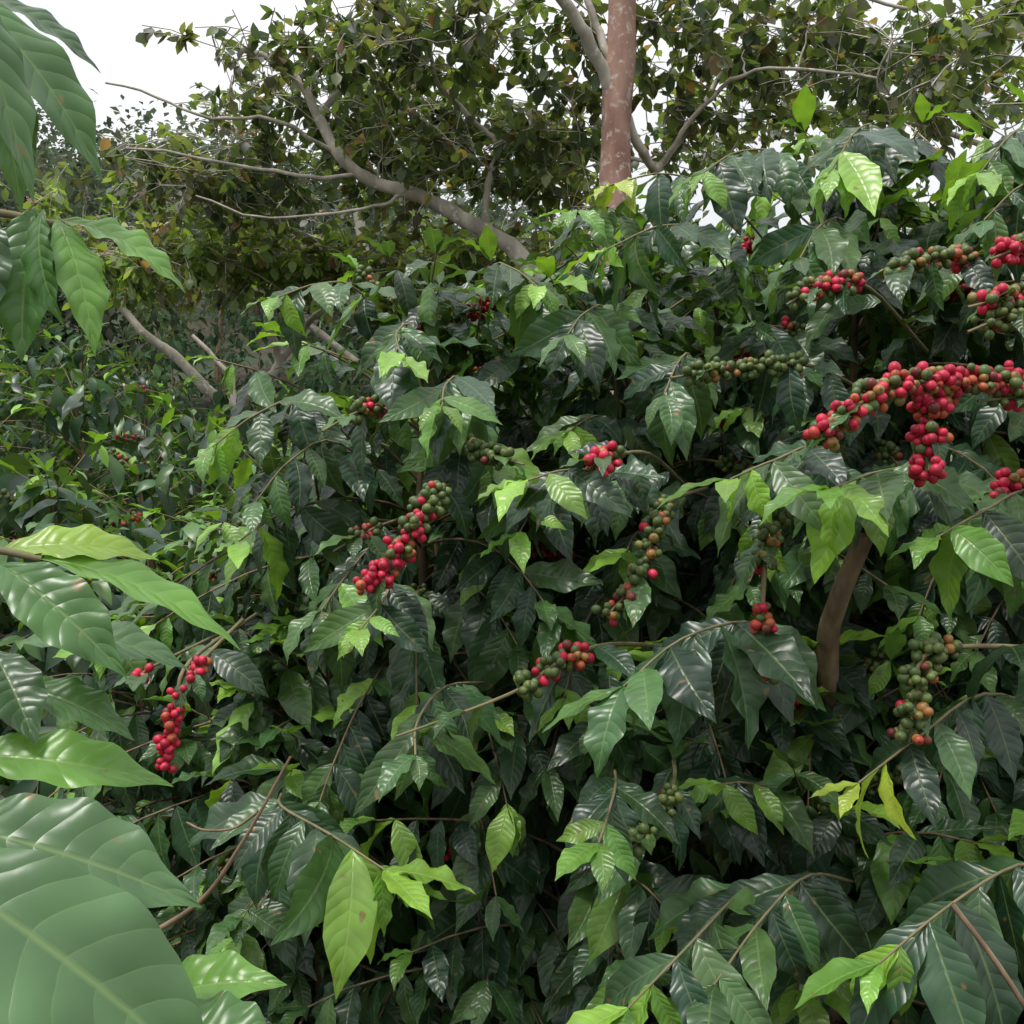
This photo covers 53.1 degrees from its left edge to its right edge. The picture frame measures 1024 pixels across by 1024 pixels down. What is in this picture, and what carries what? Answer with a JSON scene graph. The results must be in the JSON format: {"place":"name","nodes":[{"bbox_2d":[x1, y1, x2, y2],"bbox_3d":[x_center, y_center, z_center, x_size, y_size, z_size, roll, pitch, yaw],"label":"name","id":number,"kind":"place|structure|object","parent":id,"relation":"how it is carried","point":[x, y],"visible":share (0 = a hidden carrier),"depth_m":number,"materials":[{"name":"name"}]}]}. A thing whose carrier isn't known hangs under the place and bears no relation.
{"place":"outdoors","nodes":[
{"label":"outdoors","id":0,"kind":"place"},
{"bbox_2d":[16,254,431,521],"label":"ground","id":1,"kind":"structure","parent":0,"point":[210,362],"depth_m":24.84,"materials":[{"name":"soil"}]},
{"bbox_2d":[0,392,82,666],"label":"coffee plant","id":2,"kind":"object","parent":1,"relation":"on","point":[32,463],"visible":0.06,"depth_m":4.78,"materials":[{"name":"green plant"}]},
{"bbox_2d":[0,363,90,635],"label":"coffee plant","id":3,"kind":"object","parent":1,"relation":"on","point":[4,631],"visible":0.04,"depth_m":6.07,"materials":[{"name":"green plant"}]},
{"bbox_2d":[0,323,97,634],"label":"coffee plant","id":4,"kind":"object","parent":1,"relation":"on","point":[7,347],"visible":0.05,"depth_m":7.21,"materials":[{"name":"green plant"}]},
{"bbox_2d":[0,399,178,792],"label":"coffee plant","id":5,"kind":"object","parent":1,"relation":"on","point":[9,480],"visible":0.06,"depth_m":3.90,"materials":[{"name":"green plant"}]},
{"bbox_2d":[0,432,184,911],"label":"coffee plant","id":6,"kind":"object","parent":1,"relation":"on","point":[44,507],"visible":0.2,"depth_m":3.44,"materials":[{"name":"green plant"}]},
{"bbox_2d":[0,323,185,691],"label":"coffee plant","id":7,"kind":"object","parent":1,"relation":"on","point":[78,359],"visible":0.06,"depth_m":5.81,"materials":[{"name":"green plant"}]},
{"bbox_2d":[0,347,196,784],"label":"coffee plant","id":8,"kind":"object","parent":1,"relation":"on","point":[65,404],"visible":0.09,"depth_m":4.83,"materials":[{"name":"green plant"}]},
{"bbox_2d":[0,513,261,873],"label":"coffee plant","id":9,"kind":"object","parent":1,"relation":"on","point":[106,597],"visible":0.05,"depth_m":3.05,"materials":[{"name":"green plant"}]},
{"bbox_2d":[44,349,234,551],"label":"coffee plant","id":10,"kind":"object","parent":1,"relation":"on","point":[153,384],"visible":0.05,"depth_m":7.28,"materials":[{"name":"green plant"}]},
{"bbox_2d":[2,407,278,789],"bbox_3d":[-1.510,0.666,4.144,1.351,2.169,1.233,0,0,0],"label":"coffee plant","id":11,"kind":"object","parent":1,"relation":"on","point":[146,483],"visible":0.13,"depth_m":4.04,"materials":[{"name":"green plant"}]},
{"bbox_2d":[0,0,286,1023],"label":"coffee plant","id":12,"kind":"object","parent":1,"relation":"on","point":[86,884],"visible":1,"depth_m":0.68,"materials":[{"name":"green plant"}]},
{"bbox_2d":[92,393,254,692],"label":"coffee plant","id":13,"kind":"object","parent":1,"relation":"on","point":[208,434],"visible":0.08,"depth_m":5.58,"materials":[{"name":"green plant"}]},
{"bbox_2d":[126,443,288,793],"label":"coffee plant","id":14,"kind":"object","parent":1,"relation":"on","point":[192,530],"visible":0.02,"depth_m":3.77,"materials":[{"name":"green plant"}]},
{"bbox_2d":[186,439,291,520],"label":"coffee plant","id":15,"kind":"object","parent":1,"relation":"on","point":[245,500],"visible":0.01,"depth_m":4.71,"materials":[{"name":"green plant"}]},
{"bbox_2d":[41,556,451,965],"bbox_3d":[-0.779,0.935,2.804,1.183,1.697,1.354,0,0,-31],"label":"coffee plant","id":16,"kind":"object","parent":1,"relation":"on","point":[193,749],"visible":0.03,"depth_m":2.51,"materials":[{"name":"green plant"}]},
{"bbox_2d":[114,439,390,910],"bbox_3d":[-0.726,0.734,3.281,1.283,2.034,1.205,0,0,0],"label":"coffee plant","id":17,"kind":"object","parent":1,"relation":"on","point":[168,547],"depth_m":3.11,"materials":[{"name":"green plant"}]},
{"bbox_2d":[49,380,476,1023],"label":"coffee plant","id":18,"kind":"object","parent":1,"relation":"on","point":[297,986],"visible":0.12,"depth_m":2.31,"materials":[{"name":"green plant"}]},
{"bbox_2d":[0,166,589,458],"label":"shade tree","id":19,"kind":"object","parent":1,"relation":"on","point":[263,261],"visible":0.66,"depth_m":8.09,"materials":[{"name":"green plant"}]},
{"bbox_2d":[113,579,551,1023],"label":"coffee plant","id":20,"kind":"object","parent":1,"relation":"on","point":[318,865],"visible":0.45,"depth_m":1.73,"materials":[{"name":"green plant"}]},
{"bbox_2d":[0,127,698,450],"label":"shade tree","id":21,"kind":"object","parent":1,"relation":"on","point":[360,217],"visible":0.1,"depth_m":11.44,"materials":[{"name":"green plant"}]},
{"bbox_2d":[287,419,445,672],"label":"coffee plant","id":22,"kind":"object","parent":1,"relation":"on","point":[390,442],"depth_m":6.65,"materials":[{"name":"green plant"}]},
{"bbox_2d":[95,0,640,305],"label":"shade tree","id":23,"kind":"object","parent":1,"relation":"on","point":[444,140],"visible":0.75,"depth_m":7.46,"materials":[{"name":"green plant"}]},
{"bbox_2d":[116,227,688,1023],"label":"coffee plant","id":24,"kind":"object","parent":1,"relation":"on","point":[462,459],"visible":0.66,"depth_m":2.03,"materials":[{"name":"green plant"}]},
{"bbox_2d":[244,336,598,949],"bbox_3d":[-0.226,0.608,3.122,1.497,2.339,1.343,0,0,0],"label":"coffee plant","id":25,"kind":"object","parent":1,"relation":"on","point":[432,550],"visible":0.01,"depth_m":3.02,"materials":[{"name":"green plant"}]},
{"bbox_2d":[375,443,473,670],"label":"coffee plant","id":26,"kind":"object","parent":1,"relation":"on","point":[377,455],"depth_m":4.33,"materials":[{"name":"green plant"}]},
{"bbox_2d":[0,289,876,628],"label":"distant coffee bushes","id":27,"kind":"object","parent":1,"relation":"on","point":[308,379],"visible":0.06,"depth_m":16.66,"materials":[{"name":"green plant"}]},
{"bbox_2d":[313,224,700,994],"bbox_3d":[0.097,0.515,2.846,1.343,2.482,1.209,0,0,38],"label":"coffee plant","id":28,"kind":"object","parent":1,"relation":"on","point":[659,616],"visible":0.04,"depth_m":2.60,"materials":[{"name":"green plant"}]},
{"bbox_2d":[265,595,753,1023],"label":"coffee plant","id":29,"kind":"object","parent":1,"relation":"on","point":[607,914],"visible":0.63,"depth_m":1.85,"materials":[{"name":"green plant"}]},
{"bbox_2d":[0,88,1019,452],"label":"hillside forest","id":30,"kind":"object","parent":1,"relation":"on","point":[46,154],"visible":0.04,"depth_m":30.08,"materials":[{"name":"green plant"}]},
{"bbox_2d":[454,288,692,848],"bbox_3d":[0.282,0.513,3.249,1.451,2.546,1.408,0,0,0],"label":"coffee plant","id":31,"kind":"object","parent":1,"relation":"on","point":[682,458],"visible":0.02,"depth_m":2.85,"materials":[{"name":"green plant"}]},
{"bbox_2d":[281,0,1023,551],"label":"shade tree","id":32,"kind":"object","parent":1,"relation":"on","point":[753,66],"visible":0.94,"depth_m":6.38,"materials":[{"name":"green plant"}]},
{"bbox_2d":[418,204,945,1023],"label":"coffee plant","id":33,"kind":"object","parent":1,"relation":"on","point":[592,480],"visible":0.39,"depth_m":1.99,"materials":[{"name":"green plant"}]},
{"bbox_2d":[527,192,902,894],"bbox_3d":[0.548,0.408,2.730,1.401,2.688,1.370,0,0,0],"label":"coffee plant","id":34,"kind":"object","parent":1,"relation":"on","point":[707,446],"visible":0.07,"depth_m":2.50,"materials":[{"name":"green plant"}]},
{"bbox_2d":[593,254,895,866],"bbox_3d":[0.859,0.415,3.346,1.466,2.674,1.266,0,0,15],"label":"coffee plant","id":35,"kind":"object","parent":1,"relation":"on","point":[701,344],"visible":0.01,"depth_m":3.40,"materials":[{"name":"green plant"}]},
{"bbox_2d":[542,617,1020,1023],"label":"coffee plant","id":36,"kind":"object","parent":1,"relation":"on","point":[760,949],"visible":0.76,"depth_m":1.57,"materials":[{"name":"green plant"}]},
{"bbox_2d":[555,84,1023,1023],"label":"coffee plant","id":37,"kind":"object","parent":1,"relation":"on","point":[853,194],"visible":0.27,"depth_m":2.03,"materials":[{"name":"green plant"}]},
{"bbox_2d":[631,0,1023,232],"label":"shade tree","id":38,"kind":"object","parent":1,"relation":"on","point":[772,135],"visible":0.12,"depth_m":9.77,"materials":[{"name":"green plant"}]},
{"bbox_2d":[670,80,1023,1023],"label":"coffee plant","id":39,"kind":"object","parent":1,"relation":"on","point":[984,536],"visible":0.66,"depth_m":1.57,"materials":[{"name":"green plant"}]},
{"bbox_2d":[684,158,1023,894],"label":"coffee plant","id":40,"kind":"object","parent":1,"relation":"on","point":[992,358],"visible":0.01,"depth_m":2.63,"materials":[{"name":"green plant"}]},
{"bbox_2d":[756,234,1023,465],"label":"coffee plant","id":41,"kind":"object","parent":1,"relation":"on","point":[879,368],"depth_m":3.39,"materials":[{"name":"green plant"}]},
{"bbox_2d":[794,631,1023,1023],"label":"coffee plant","id":42,"kind":"object","parent":1,"relation":"on","point":[955,938],"visible":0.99,"depth_m":1.36,"materials":[{"name":"green plant"}]},
{"bbox_2d":[1,0,1023,267],"label":"sky","id":43,"kind":"structure","parent":0,"point":[107,30],"materials":[{"name":"white"}]},
{"bbox_2d":[861,282,1023,467],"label":"coffee plant","id":44,"kind":"object","parent":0,"point":[1021,454],"depth_m":2.57,"materials":[{"name":"green plant"}]}
]}

